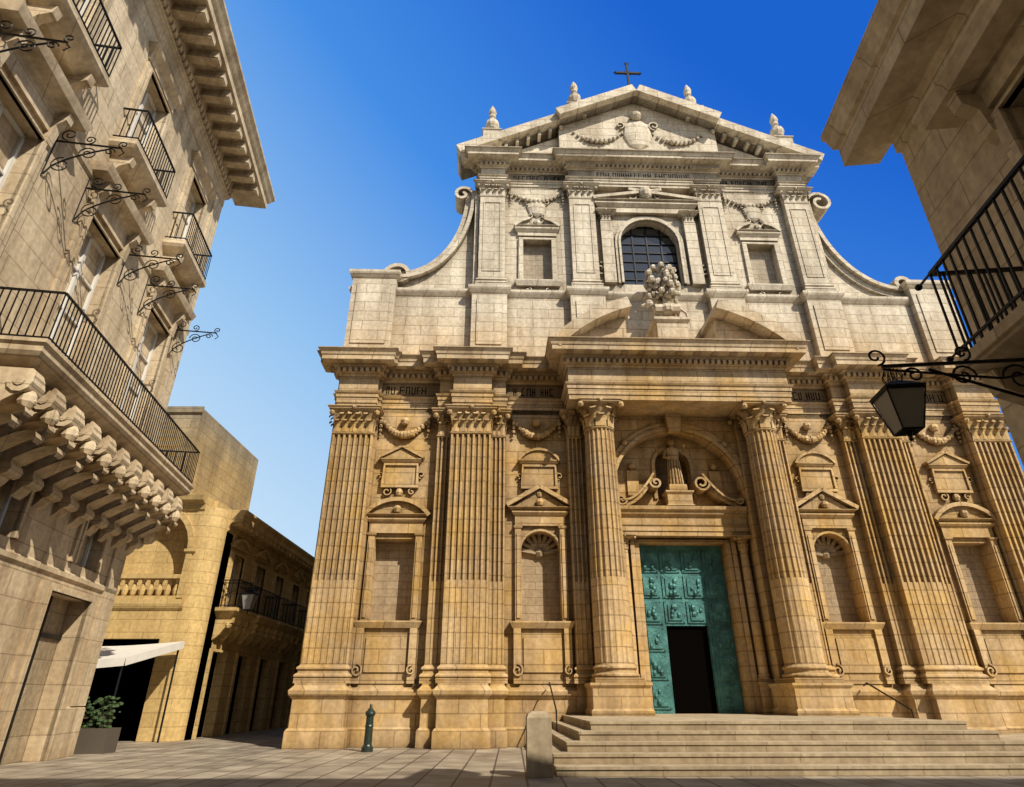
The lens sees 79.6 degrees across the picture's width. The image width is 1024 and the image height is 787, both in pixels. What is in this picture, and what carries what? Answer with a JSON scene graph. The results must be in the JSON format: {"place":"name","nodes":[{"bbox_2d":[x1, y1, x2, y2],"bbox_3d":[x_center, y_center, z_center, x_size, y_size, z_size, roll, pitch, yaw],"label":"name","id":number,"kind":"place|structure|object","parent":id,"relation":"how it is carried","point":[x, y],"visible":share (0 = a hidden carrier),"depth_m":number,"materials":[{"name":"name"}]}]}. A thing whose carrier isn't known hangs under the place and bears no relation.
{"place":"outdoors","nodes":[
{"label":"outdoors","id":0,"kind":"place"},
{"bbox_2d":[83,711,113,727],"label":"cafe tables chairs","id":1,"kind":"object","parent":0,"point":[86,717],"visible":0.04,"depth_m":17.23,"materials":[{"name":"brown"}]},
{"bbox_2d":[0,727,1023,786],"bbox_3d":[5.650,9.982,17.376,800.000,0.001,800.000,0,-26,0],"label":"pavement","id":2,"kind":"structure","parent":0,"point":[261,758],"depth_m":11.37,"materials":[{"name":"beige stone"}]},
{"bbox_2d":[73,728,120,753],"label":"planter boxes","id":3,"kind":"object","parent":2,"relation":"on","point":[97,740],"visible":0.32,"depth_m":15.23,"materials":[{"name":"grey concrete"}]},
{"bbox_2d":[82,696,122,727],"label":"hedge planters","id":4,"kind":"object","parent":3,"relation":"in","point":[92,714],"visible":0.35,"depth_m":15.61,"materials":[{"name":"green plant"}]},
{"bbox_2d":[0,0,274,764],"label":"palazzo","id":5,"kind":"structure","parent":2,"relation":"on","point":[83,458],"depth_m":13.95,"materials":[{"name":"beige stone"}]},
{"bbox_2d":[1,598,67,764],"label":"door","id":6,"kind":"structure","parent":5,"relation":"in","point":[34,682],"depth_m":13.57,"materials":[{"name":"brown wood"}]},
{"bbox_2d":[0,0,195,567],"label":"windows","id":7,"kind":"structure","parent":5,"relation":"attached to","point":[4,172],"depth_m":14.29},
{"bbox_2d":[107,650,178,742],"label":"awning posts","id":8,"kind":"object","parent":2,"relation":"on","point":[116,689],"visible":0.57,"depth_m":19.08,"materials":[{"name":"black metal"}]},
{"bbox_2d":[96,641,184,667],"bbox_3d":[-13.640,7.906,18.558,5.820,1.030,3.120,0,-26,0],"label":"cafe awning","id":9,"kind":"object","parent":8,"relation":"on","point":[111,656],"visible":0.4,"depth_m":18.39,"materials":[{"name":"white fabric"}]},
{"bbox_2d":[80,493,233,741],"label":"building","id":10,"kind":"structure","parent":2,"relation":"on","point":[183,612],"depth_m":20.72,"materials":[{"name":"beige stone"}]},
{"bbox_2d":[158,406,257,510],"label":"building","id":11,"kind":"structure","parent":10,"relation":"on","point":[226,469],"depth_m":25.71,"materials":[{"name":"beige stone"}]},
{"bbox_2d":[117,510,313,739],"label":"building","id":12,"kind":"structure","parent":2,"relation":"on","point":[253,640],"depth_m":24.23,"materials":[{"name":"beige stone"}]},
{"bbox_2d":[241,583,259,613],"bbox_3d":[-9.500,7.429,22.263,0.504,1.053,0.504,0,-26,0],"label":"wall lantern","id":13,"kind":"object","parent":12,"relation":"attached to","point":[247,599],"depth_m":22.11,"materials":[{"name":"grey glass"}]},
{"bbox_2d":[226,558,307,623],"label":"windows","id":14,"kind":"structure","parent":12,"relation":"on","point":[234,569],"depth_m":23.96,"materials":[{"name":"brown"}]},
{"bbox_2d":[361,704,375,751],"bbox_3d":[-3.700,8.647,15.916,0.300,1.100,0.292,0,-26,0],"label":"iron bollard","id":15,"kind":"object","parent":2,"relation":"on","point":[370,713],"visible":1,"depth_m":15.81,"materials":[{"name":"metal"}]},
{"bbox_2d":[281,82,1023,748],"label":"church facade","id":16,"kind":"structure","parent":2,"relation":"on","point":[469,474],"depth_m":20.84,"materials":[{"name":"beige stone"}]},
{"bbox_2d":[621,228,678,284],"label":"window panes","id":17,"kind":"structure","parent":16,"relation":"in","point":[643,249],"depth_m":25.58,"materials":[{"name":"grey glass"}]},
{"bbox_2d":[386,173,942,713],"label":"dark openings","id":18,"kind":"object","parent":16,"relation":"in","point":[692,673],"visible":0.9,"depth_m":19.29,"materials":[{"name":"black"}]},
{"bbox_2d":[370,246,1002,622],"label":"niches","id":19,"kind":"object","parent":16,"relation":"in","point":[392,587],"visible":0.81,"depth_m":19.92,"materials":[{"name":"beige stone"}]},
{"bbox_2d":[639,546,744,713],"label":"church door","id":20,"kind":"structure","parent":16,"relation":"in","point":[684,585],"depth_m":19.85,"materials":[{"name":"teal metal"}]},
{"bbox_2d":[548,62,913,730],"bbox_3d":[5.691,-3.672,22.943,9.302,29.416,2.854,0,-26,0],"label":"metalwork","id":21,"kind":"object","parent":16,"relation":"attached to","point":[627,73],"visible":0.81,"depth_m":25.50,"materials":[{"name":"black metal"}]},
{"bbox_2d":[526,711,1023,777],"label":"church steps","id":22,"kind":"structure","parent":2,"relation":"on","point":[713,745],"depth_m":11.74,"materials":[{"name":"beige stone"}]},
{"bbox_2d":[820,0,1023,466],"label":"palazzo","id":23,"kind":"structure","parent":2,"relation":"on","point":[932,91],"depth_m":6.80,"materials":[{"name":"beige stone"}]},
{"bbox_2d":[873,387,923,434],"bbox_3d":[3.364,0.166,5.284,0.294,0.342,0.294,-3,-26,5],"label":"lantern glass","id":24,"kind":"object","parent":23,"relation":"attached to","point":[909,403],"visible":1,"depth_m":5.21,"materials":[{"name":"grey"}]},
{"bbox_2d":[168,0,1023,556],"label":"sky","id":25,"kind":"structure","parent":0,"point":[361,109],"materials":[{"name":"blue"}]}
]}

